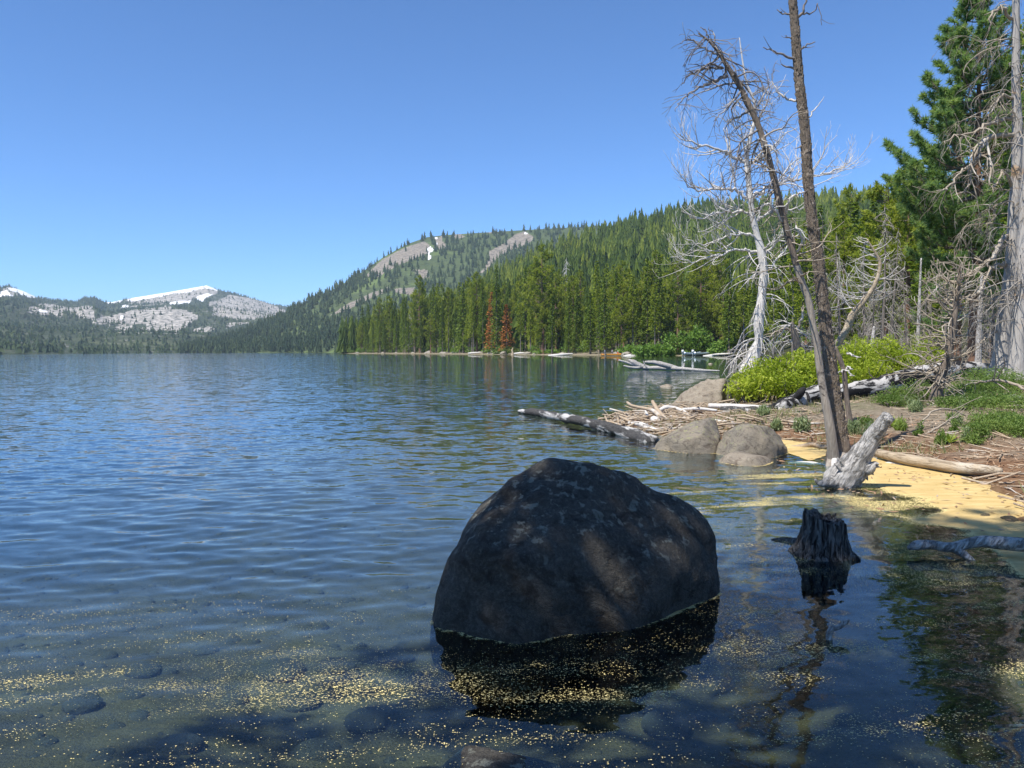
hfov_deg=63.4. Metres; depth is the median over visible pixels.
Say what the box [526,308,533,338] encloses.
lodgepole pine
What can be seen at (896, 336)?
fir tree
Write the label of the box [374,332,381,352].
fir tree
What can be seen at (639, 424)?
driftwood stick
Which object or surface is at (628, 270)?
lodgepole pine
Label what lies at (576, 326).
fir tree
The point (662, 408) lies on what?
driftwood stick
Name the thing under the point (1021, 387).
fallen branch
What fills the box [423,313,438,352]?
pine tree
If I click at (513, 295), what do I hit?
pine tree
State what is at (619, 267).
pine tree
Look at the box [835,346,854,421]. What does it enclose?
burnt snag
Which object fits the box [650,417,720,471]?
boulder
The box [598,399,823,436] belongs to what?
driftwood sticks
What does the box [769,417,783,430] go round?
plant
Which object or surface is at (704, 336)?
shore bush
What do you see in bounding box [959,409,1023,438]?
shrub
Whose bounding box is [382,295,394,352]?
pine tree
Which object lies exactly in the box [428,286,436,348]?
fir tree
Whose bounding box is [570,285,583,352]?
fir tree
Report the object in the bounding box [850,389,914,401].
charred log
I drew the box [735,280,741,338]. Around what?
fir tree
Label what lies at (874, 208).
fir tree
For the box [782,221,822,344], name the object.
pine tree
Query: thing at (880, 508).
needle duff
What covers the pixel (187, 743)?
stone
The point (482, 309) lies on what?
fir tree
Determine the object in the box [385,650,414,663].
stone
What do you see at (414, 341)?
fir tree
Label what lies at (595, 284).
lodgepole pine
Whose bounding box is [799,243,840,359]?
dead conifer
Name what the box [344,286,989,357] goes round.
hill
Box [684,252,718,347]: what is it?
pine tree
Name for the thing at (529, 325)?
lodgepole pine
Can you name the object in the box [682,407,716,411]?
driftwood stick
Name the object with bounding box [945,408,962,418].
plant
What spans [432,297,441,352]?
fir tree
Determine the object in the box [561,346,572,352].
shore bush
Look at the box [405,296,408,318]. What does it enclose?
fir tree
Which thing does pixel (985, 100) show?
pine tree
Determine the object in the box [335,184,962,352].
hillside forest
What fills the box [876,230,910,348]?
dead conifer
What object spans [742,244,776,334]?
pine tree
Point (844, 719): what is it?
pebbles
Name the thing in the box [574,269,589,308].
pine tree
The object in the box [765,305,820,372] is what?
dead snag
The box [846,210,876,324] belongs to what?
lodgepole pine
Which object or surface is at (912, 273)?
fir tree
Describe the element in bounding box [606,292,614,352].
fir tree
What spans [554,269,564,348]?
lodgepole pine
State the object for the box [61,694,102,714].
stone
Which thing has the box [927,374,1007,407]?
shrub
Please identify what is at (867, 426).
plant
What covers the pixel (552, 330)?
fir tree
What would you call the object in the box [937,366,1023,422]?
shrub
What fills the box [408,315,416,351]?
dead conifer
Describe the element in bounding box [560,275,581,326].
pine tree
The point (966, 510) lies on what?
pollen
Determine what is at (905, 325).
dead conifer
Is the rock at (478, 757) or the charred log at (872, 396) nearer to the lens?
the rock at (478, 757)
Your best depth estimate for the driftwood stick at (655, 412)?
17.77 m
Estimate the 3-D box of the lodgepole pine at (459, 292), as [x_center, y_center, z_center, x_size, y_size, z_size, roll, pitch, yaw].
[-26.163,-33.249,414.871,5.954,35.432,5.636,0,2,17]
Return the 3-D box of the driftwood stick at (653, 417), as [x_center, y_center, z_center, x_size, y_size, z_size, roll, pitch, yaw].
[2.936,0.745,17.078,0.170,0.172,0.354,-1,2,-18]
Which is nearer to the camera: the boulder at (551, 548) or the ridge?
the boulder at (551, 548)
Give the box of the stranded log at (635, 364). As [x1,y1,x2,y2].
[618,359,719,371]
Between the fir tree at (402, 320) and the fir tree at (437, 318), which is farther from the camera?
the fir tree at (402, 320)
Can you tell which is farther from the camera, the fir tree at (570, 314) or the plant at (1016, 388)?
the fir tree at (570, 314)
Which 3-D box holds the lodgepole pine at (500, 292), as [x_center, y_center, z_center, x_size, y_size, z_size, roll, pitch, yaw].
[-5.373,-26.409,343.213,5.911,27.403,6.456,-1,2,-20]
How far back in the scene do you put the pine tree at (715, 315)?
220.73 m
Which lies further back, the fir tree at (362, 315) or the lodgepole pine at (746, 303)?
the fir tree at (362, 315)
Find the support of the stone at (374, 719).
on the water at (68, 531)
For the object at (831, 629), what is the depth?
4.55 m
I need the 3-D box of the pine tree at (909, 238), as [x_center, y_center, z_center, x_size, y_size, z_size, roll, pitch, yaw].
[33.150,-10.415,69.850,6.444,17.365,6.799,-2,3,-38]
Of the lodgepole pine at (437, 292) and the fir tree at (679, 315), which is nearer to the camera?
the fir tree at (679, 315)
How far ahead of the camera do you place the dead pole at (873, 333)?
35.89 m
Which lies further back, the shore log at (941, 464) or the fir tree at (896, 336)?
the fir tree at (896, 336)
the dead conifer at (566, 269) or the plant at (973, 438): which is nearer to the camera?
the plant at (973, 438)
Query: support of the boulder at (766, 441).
on the water at (68, 531)
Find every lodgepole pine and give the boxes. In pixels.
[369,318,374,349]
[377,320,383,352]
[434,283,440,350]
[437,284,446,328]
[444,299,453,352]
[456,282,463,322]
[463,308,470,351]
[467,296,478,351]
[467,308,475,351]
[494,287,503,345]
[515,304,523,351]
[525,308,534,353]
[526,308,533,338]
[543,267,549,349]
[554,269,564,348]
[588,261,602,351]
[591,286,603,352]
[593,266,601,333]
[602,263,611,349]
[607,265,614,323]
[624,268,632,343]
[626,275,641,345]
[639,273,646,340]
[646,284,662,344]
[655,271,668,342]
[736,270,753,352]
[764,270,783,357]
[780,232,803,351]
[792,255,811,347]
[807,235,837,325]
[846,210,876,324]
[928,242,962,351]
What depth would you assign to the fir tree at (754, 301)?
171.40 m
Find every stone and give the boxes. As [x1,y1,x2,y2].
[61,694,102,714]
[124,661,161,678]
[156,732,204,754]
[192,645,218,655]
[254,658,305,682]
[277,690,320,712]
[290,737,341,760]
[317,657,356,674]
[344,706,389,733]
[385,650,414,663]
[457,664,542,711]
[641,709,690,740]
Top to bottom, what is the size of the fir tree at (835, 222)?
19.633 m
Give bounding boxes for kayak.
[601,353,620,355]
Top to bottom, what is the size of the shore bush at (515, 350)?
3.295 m
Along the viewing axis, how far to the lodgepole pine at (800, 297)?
129.51 m
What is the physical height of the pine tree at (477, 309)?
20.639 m
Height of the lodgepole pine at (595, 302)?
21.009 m
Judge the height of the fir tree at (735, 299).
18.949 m
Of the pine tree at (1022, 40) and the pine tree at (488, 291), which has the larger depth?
the pine tree at (488, 291)
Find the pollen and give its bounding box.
[0,440,1023,767]
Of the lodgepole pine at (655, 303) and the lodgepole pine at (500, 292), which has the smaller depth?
the lodgepole pine at (655, 303)
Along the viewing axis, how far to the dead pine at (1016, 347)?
23.79 m
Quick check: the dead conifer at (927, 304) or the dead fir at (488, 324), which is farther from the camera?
the dead fir at (488, 324)
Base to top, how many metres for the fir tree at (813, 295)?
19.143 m
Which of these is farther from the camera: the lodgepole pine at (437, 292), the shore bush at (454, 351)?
the lodgepole pine at (437, 292)
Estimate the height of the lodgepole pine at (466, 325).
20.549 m
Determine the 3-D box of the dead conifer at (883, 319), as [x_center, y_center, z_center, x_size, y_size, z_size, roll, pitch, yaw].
[20.413,-5.096,46.432,3.158,9.711,4.090,-1,2,-15]
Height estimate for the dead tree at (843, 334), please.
4.288 m
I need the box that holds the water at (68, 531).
[0,351,1023,767]
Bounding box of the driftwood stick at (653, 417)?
[650,416,660,421]
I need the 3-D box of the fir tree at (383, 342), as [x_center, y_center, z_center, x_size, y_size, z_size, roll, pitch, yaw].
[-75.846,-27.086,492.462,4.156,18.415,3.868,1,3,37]
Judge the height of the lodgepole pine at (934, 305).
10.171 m
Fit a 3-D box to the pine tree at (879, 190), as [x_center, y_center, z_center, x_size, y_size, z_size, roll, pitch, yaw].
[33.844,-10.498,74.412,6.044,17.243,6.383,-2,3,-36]
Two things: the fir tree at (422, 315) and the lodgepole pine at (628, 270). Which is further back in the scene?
the fir tree at (422, 315)
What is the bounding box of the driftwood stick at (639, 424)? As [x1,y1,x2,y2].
[628,421,657,431]
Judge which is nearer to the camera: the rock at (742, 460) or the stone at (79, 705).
the stone at (79, 705)
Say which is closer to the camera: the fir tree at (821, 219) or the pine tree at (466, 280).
the fir tree at (821, 219)
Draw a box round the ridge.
[212,226,607,352]
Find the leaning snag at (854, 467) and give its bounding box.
[814,412,893,501]
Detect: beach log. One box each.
[551,353,572,354]
[703,353,729,355]
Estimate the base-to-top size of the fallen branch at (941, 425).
0.522 m
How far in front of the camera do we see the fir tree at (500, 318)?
334.75 m
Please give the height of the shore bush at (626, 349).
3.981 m
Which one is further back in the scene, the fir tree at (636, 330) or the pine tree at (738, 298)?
the fir tree at (636, 330)
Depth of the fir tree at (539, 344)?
286.70 m
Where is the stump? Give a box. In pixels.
[762,508,885,593]
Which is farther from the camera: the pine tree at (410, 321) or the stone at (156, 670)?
the pine tree at (410, 321)
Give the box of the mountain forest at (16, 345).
[0,283,288,353]
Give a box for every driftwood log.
[708,403,781,409]
[720,406,757,410]
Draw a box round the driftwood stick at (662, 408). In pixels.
[659,405,686,411]
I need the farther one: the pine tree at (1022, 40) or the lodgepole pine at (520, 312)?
the lodgepole pine at (520, 312)
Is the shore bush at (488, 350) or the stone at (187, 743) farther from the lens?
the shore bush at (488, 350)
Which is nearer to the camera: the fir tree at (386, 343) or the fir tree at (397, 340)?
the fir tree at (397, 340)
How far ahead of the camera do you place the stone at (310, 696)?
4.79 m
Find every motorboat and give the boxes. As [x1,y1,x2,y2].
[682,350,691,355]
[692,350,708,355]
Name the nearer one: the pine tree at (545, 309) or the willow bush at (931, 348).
the willow bush at (931, 348)
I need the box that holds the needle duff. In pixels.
[619,401,1023,535]
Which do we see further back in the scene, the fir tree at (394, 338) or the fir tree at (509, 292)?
the fir tree at (394, 338)
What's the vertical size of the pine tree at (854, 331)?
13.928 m
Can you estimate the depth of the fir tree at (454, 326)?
383.43 m
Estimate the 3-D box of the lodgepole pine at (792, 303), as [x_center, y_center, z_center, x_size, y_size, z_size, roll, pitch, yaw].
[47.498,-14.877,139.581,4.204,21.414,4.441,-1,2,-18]
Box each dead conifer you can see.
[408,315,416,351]
[562,258,570,288]
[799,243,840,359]
[827,236,853,358]
[845,250,879,345]
[861,208,914,347]
[861,272,883,342]
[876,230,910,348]
[894,268,916,349]
[913,273,937,355]
[957,242,997,365]
[965,213,999,362]
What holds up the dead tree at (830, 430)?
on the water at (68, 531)
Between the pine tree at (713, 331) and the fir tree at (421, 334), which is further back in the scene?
the fir tree at (421, 334)
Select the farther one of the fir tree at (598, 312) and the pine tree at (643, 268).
the pine tree at (643, 268)
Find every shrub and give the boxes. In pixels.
[870,378,932,407]
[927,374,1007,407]
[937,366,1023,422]
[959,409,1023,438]
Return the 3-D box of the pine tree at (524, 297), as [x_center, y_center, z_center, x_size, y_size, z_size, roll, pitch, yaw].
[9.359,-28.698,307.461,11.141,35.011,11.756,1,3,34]
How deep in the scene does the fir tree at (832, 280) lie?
109.24 m
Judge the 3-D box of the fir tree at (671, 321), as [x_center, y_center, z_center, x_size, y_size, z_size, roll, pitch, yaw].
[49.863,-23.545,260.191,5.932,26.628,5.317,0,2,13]
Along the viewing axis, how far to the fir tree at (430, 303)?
456.38 m
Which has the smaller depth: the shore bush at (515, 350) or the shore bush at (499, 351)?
the shore bush at (515, 350)
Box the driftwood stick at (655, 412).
[626,401,662,418]
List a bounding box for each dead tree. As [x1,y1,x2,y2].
[654,37,873,380]
[662,27,842,459]
[763,0,859,470]
[815,236,908,349]
[877,252,989,405]
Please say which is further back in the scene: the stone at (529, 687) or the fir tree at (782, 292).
the fir tree at (782, 292)
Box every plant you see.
[756,403,770,416]
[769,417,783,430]
[791,415,811,432]
[847,419,862,434]
[856,414,875,426]
[859,419,884,438]
[892,416,908,430]
[899,394,911,403]
[905,398,925,412]
[912,419,924,435]
[933,428,946,444]
[939,433,959,442]
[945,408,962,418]
[946,418,959,432]
[947,412,963,426]
[957,397,970,409]
[959,426,970,442]
[961,429,986,444]
[1010,386,1023,393]
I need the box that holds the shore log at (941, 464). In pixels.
[875,449,1002,474]
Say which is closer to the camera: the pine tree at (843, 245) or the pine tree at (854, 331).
the pine tree at (843, 245)
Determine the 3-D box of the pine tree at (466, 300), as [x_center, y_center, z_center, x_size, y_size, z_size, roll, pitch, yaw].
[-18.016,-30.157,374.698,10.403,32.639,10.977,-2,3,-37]
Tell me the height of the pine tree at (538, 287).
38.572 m
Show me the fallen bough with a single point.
(959, 547)
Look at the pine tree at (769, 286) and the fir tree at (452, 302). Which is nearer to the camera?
the pine tree at (769, 286)
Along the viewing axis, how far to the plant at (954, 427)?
14.06 m
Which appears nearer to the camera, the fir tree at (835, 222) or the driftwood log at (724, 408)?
the driftwood log at (724, 408)
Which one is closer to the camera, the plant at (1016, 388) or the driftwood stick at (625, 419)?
the driftwood stick at (625, 419)
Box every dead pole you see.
[866,326,874,345]
[910,258,926,353]
[971,273,986,362]
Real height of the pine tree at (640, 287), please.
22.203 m
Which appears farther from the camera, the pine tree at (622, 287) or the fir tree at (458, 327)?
the fir tree at (458, 327)
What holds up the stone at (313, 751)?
on the water at (68, 531)
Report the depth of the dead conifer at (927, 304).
47.84 m
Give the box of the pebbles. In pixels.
[0,485,1023,767]
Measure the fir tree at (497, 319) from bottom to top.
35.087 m
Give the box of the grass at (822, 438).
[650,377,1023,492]
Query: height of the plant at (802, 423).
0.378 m
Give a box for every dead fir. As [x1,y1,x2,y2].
[483,292,499,350]
[499,304,514,354]
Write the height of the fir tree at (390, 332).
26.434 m
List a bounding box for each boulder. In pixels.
[430,458,719,688]
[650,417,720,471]
[672,378,730,407]
[714,423,787,475]
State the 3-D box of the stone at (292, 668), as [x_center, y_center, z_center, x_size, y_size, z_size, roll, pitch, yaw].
[-1.481,1.834,5.288,0.312,0.140,0.319,0,2,0]
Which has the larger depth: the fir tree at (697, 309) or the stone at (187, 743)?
the fir tree at (697, 309)
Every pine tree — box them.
[356,323,365,348]
[371,296,383,346]
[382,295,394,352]
[397,303,401,321]
[406,303,418,341]
[407,289,418,351]
[408,274,429,352]
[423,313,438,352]
[440,286,457,328]
[460,277,470,329]
[463,283,475,351]
[465,271,487,351]
[469,307,481,343]
[484,283,493,328]
[500,282,511,306]
[509,275,522,319]
[515,265,535,326]
[520,265,549,348]
[522,244,559,353]
[534,293,553,353]
[546,271,565,348]
[558,273,569,302]
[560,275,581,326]
[561,275,586,350]
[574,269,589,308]
[601,269,629,350]
[609,270,638,346]
[610,296,632,347]
[613,260,631,337]
[628,283,648,344]
[636,265,657,341]
[641,249,671,340]
[661,246,696,349]
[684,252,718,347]
[693,240,718,327]
[702,278,724,340]
[707,239,732,339]
[710,277,728,339]
[718,288,741,339]
[731,281,746,342]
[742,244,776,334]
[766,249,783,332]
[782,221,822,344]
[809,217,867,343]
[823,182,869,332]
[831,244,868,344]
[847,172,919,336]
[866,165,940,348]
[880,0,1023,361]
[908,87,1000,360]
[935,90,1023,353]
[981,14,1023,287]
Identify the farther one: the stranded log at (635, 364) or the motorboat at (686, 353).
the motorboat at (686, 353)
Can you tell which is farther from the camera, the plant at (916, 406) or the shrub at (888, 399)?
the shrub at (888, 399)
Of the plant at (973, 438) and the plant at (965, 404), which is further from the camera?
the plant at (965, 404)
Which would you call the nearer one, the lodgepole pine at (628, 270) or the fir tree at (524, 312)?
the lodgepole pine at (628, 270)
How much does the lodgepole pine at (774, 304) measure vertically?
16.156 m
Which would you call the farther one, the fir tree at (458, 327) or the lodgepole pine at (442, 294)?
the lodgepole pine at (442, 294)
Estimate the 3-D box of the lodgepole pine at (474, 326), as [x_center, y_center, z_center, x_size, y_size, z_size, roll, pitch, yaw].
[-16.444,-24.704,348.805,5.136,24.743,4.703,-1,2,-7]
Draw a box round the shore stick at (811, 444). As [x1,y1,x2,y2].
[792,442,826,448]
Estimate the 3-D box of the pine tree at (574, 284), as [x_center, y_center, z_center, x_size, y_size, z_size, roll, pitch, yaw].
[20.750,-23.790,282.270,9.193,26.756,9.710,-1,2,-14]
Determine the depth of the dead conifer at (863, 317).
59.48 m
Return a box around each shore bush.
[451,347,466,352]
[480,344,495,352]
[491,346,511,353]
[502,346,522,354]
[528,345,536,353]
[534,347,559,353]
[560,341,588,353]
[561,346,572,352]
[614,342,652,353]
[631,344,661,355]
[649,342,675,355]
[661,330,696,354]
[684,324,715,351]
[706,338,742,353]
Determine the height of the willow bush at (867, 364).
1.989 m
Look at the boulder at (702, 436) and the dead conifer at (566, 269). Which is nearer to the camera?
the boulder at (702, 436)
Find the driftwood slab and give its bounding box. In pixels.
[788,461,821,465]
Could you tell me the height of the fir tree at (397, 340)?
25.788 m
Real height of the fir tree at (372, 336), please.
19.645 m
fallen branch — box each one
[918,396,981,428]
[926,407,965,433]
[966,351,1023,391]
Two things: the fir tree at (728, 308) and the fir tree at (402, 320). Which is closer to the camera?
the fir tree at (728, 308)
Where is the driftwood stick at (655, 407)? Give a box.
[651,400,665,416]
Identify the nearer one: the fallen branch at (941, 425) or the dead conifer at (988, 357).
the fallen branch at (941, 425)
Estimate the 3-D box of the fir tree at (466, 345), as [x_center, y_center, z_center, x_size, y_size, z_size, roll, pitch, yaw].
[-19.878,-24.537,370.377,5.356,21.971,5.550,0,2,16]
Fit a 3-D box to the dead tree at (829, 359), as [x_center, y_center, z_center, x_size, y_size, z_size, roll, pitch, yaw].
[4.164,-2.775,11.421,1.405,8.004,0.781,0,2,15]
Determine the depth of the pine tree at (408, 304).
484.55 m
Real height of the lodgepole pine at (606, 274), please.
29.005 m
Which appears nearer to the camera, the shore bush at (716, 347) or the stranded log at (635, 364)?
the stranded log at (635, 364)
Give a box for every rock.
[441,745,561,767]
[718,452,772,485]
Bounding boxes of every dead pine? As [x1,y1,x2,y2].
[913,0,1023,378]
[947,62,1023,379]
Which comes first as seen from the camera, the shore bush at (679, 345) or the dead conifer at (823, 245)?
the dead conifer at (823, 245)
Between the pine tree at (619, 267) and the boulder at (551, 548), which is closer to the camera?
the boulder at (551, 548)
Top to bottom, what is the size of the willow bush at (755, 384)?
1.687 m
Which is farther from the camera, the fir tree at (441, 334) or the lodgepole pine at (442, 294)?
the lodgepole pine at (442, 294)
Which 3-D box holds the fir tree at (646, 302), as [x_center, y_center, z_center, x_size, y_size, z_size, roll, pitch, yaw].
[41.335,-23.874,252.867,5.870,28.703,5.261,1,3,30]
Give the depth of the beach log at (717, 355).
198.75 m
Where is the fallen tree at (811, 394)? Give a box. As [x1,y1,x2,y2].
[767,360,987,411]
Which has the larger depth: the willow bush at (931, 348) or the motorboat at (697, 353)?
the motorboat at (697, 353)
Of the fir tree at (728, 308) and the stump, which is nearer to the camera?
the stump
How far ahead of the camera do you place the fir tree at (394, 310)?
503.14 m
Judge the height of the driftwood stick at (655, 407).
0.432 m
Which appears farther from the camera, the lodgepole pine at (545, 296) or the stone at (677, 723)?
the lodgepole pine at (545, 296)
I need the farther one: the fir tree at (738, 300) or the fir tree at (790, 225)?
the fir tree at (738, 300)
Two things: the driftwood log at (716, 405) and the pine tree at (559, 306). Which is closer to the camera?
the driftwood log at (716, 405)
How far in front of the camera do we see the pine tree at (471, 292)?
357.71 m
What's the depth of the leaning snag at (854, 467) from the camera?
9.43 m
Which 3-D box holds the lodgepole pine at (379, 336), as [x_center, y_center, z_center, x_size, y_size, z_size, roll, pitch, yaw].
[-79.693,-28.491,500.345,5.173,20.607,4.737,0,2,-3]
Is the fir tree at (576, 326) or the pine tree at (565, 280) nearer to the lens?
the fir tree at (576, 326)
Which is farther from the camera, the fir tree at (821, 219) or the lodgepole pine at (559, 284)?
the lodgepole pine at (559, 284)
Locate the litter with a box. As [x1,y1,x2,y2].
[630,384,1023,507]
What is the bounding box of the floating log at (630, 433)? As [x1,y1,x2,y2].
[518,408,658,448]
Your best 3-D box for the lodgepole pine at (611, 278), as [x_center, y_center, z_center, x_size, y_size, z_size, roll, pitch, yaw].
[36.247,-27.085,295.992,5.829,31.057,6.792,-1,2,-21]
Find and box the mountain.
[0,285,285,354]
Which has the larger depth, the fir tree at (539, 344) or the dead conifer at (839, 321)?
the fir tree at (539, 344)
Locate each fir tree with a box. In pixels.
[356,307,365,349]
[363,321,368,352]
[365,303,368,329]
[365,330,369,350]
[366,305,370,328]
[370,324,375,352]
[374,312,381,351]
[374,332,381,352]
[381,325,386,352]
[382,315,388,352]
[387,309,398,352]
[391,301,399,348]
[392,325,399,347]
[393,309,399,351]
[399,300,407,352]
[399,302,409,350]
[401,304,407,352]
[404,320,411,352]
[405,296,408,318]
[409,303,417,352]
[415,291,424,348]
[417,312,424,352]
[427,290,432,331]
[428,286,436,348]
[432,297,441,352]
[438,302,445,351]
[446,289,453,345]
[450,308,458,351]
[454,301,461,352]
[455,287,470,352]
[461,281,470,344]
[462,306,472,352]
[477,279,489,353]
[489,265,504,352]
[490,286,505,344]
[507,282,511,316]
[518,266,528,350]
[534,300,545,353]
[545,297,558,353]
[561,281,575,343]
[563,315,572,352]
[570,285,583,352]
[572,311,579,352]
[579,292,598,353]
[582,293,593,348]
[589,290,600,345]
[593,298,603,353]
[596,278,611,353]
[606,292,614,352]
[607,271,625,351]
[630,289,642,345]
[638,259,655,344]
[649,253,668,344]
[662,267,676,340]
[671,279,683,338]
[684,258,699,340]
[689,294,703,340]
[718,262,738,352]
[727,278,739,345]
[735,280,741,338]
[739,252,753,346]
[744,226,768,337]
[745,253,766,345]
[767,233,794,349]
[774,214,804,338]
[799,247,817,351]
[808,205,826,329]
[818,245,836,341]
[828,217,848,337]
[837,202,878,343]
[859,187,882,342]
[875,171,916,341]
[897,160,935,337]
[899,225,949,353]
[964,177,990,350]
[982,82,1023,343]
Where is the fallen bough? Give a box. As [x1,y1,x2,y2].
[907,535,1023,563]
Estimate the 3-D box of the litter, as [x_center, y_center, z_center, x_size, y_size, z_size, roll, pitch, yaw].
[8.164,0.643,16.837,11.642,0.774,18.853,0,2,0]
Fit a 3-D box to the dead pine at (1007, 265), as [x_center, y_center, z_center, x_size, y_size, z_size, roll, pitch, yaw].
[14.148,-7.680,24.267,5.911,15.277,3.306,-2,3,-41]
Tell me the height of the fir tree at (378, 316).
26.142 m
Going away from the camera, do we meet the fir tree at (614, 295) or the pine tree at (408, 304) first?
the fir tree at (614, 295)
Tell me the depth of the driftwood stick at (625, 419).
17.02 m
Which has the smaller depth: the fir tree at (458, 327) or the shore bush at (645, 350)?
the shore bush at (645, 350)
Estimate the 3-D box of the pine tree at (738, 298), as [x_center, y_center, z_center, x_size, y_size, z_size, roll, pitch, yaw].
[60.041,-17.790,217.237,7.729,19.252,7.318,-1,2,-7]
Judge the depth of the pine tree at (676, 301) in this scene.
222.40 m
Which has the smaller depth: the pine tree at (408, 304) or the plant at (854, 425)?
the plant at (854, 425)
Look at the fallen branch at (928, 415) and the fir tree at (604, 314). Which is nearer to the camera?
the fallen branch at (928, 415)
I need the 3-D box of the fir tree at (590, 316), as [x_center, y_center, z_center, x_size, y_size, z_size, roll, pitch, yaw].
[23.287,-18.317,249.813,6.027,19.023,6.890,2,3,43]
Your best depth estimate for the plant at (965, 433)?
12.88 m
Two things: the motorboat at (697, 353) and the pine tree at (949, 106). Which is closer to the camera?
the pine tree at (949, 106)
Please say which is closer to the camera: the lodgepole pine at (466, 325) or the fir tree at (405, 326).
the lodgepole pine at (466, 325)
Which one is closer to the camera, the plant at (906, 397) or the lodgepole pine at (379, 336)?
the plant at (906, 397)
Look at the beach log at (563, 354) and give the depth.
252.26 m
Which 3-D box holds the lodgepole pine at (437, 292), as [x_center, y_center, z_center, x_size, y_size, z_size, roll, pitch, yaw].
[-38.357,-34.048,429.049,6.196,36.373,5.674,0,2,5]
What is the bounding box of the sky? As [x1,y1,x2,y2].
[0,0,1023,306]
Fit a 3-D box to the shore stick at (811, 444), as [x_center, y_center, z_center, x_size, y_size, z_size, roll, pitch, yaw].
[4.819,1.018,13.443,0.179,0.142,0.710,-2,3,-43]
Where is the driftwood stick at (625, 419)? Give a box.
[619,415,640,427]
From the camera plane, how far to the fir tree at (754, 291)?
199.26 m
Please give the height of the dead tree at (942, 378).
3.704 m
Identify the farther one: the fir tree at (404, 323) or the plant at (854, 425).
the fir tree at (404, 323)
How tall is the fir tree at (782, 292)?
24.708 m
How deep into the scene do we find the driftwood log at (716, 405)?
19.52 m
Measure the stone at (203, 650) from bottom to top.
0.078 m
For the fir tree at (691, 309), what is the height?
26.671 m
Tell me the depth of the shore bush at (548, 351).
281.27 m
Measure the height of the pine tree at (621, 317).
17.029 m
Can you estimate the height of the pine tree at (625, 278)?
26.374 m
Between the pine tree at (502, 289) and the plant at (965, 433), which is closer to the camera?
the plant at (965, 433)
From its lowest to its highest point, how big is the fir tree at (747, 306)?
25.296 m
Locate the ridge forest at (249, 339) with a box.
[177,220,615,352]
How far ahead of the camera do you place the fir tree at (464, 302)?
394.77 m
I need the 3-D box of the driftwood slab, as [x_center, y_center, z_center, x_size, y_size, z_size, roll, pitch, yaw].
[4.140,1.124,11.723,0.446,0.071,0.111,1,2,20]
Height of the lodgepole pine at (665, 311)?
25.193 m
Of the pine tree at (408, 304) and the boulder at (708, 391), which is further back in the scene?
the pine tree at (408, 304)
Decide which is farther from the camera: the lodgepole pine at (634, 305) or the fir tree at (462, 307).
the fir tree at (462, 307)
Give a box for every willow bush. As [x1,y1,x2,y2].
[723,347,821,403]
[836,333,925,383]
[903,332,944,364]
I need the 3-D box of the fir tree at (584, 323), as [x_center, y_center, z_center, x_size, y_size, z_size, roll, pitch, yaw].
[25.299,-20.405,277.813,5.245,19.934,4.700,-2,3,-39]
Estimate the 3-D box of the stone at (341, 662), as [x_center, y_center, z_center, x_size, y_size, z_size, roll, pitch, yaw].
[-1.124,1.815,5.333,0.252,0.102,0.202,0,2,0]
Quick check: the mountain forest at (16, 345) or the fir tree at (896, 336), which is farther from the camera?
the mountain forest at (16, 345)
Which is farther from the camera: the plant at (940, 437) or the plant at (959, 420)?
the plant at (959, 420)
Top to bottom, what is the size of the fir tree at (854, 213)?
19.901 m

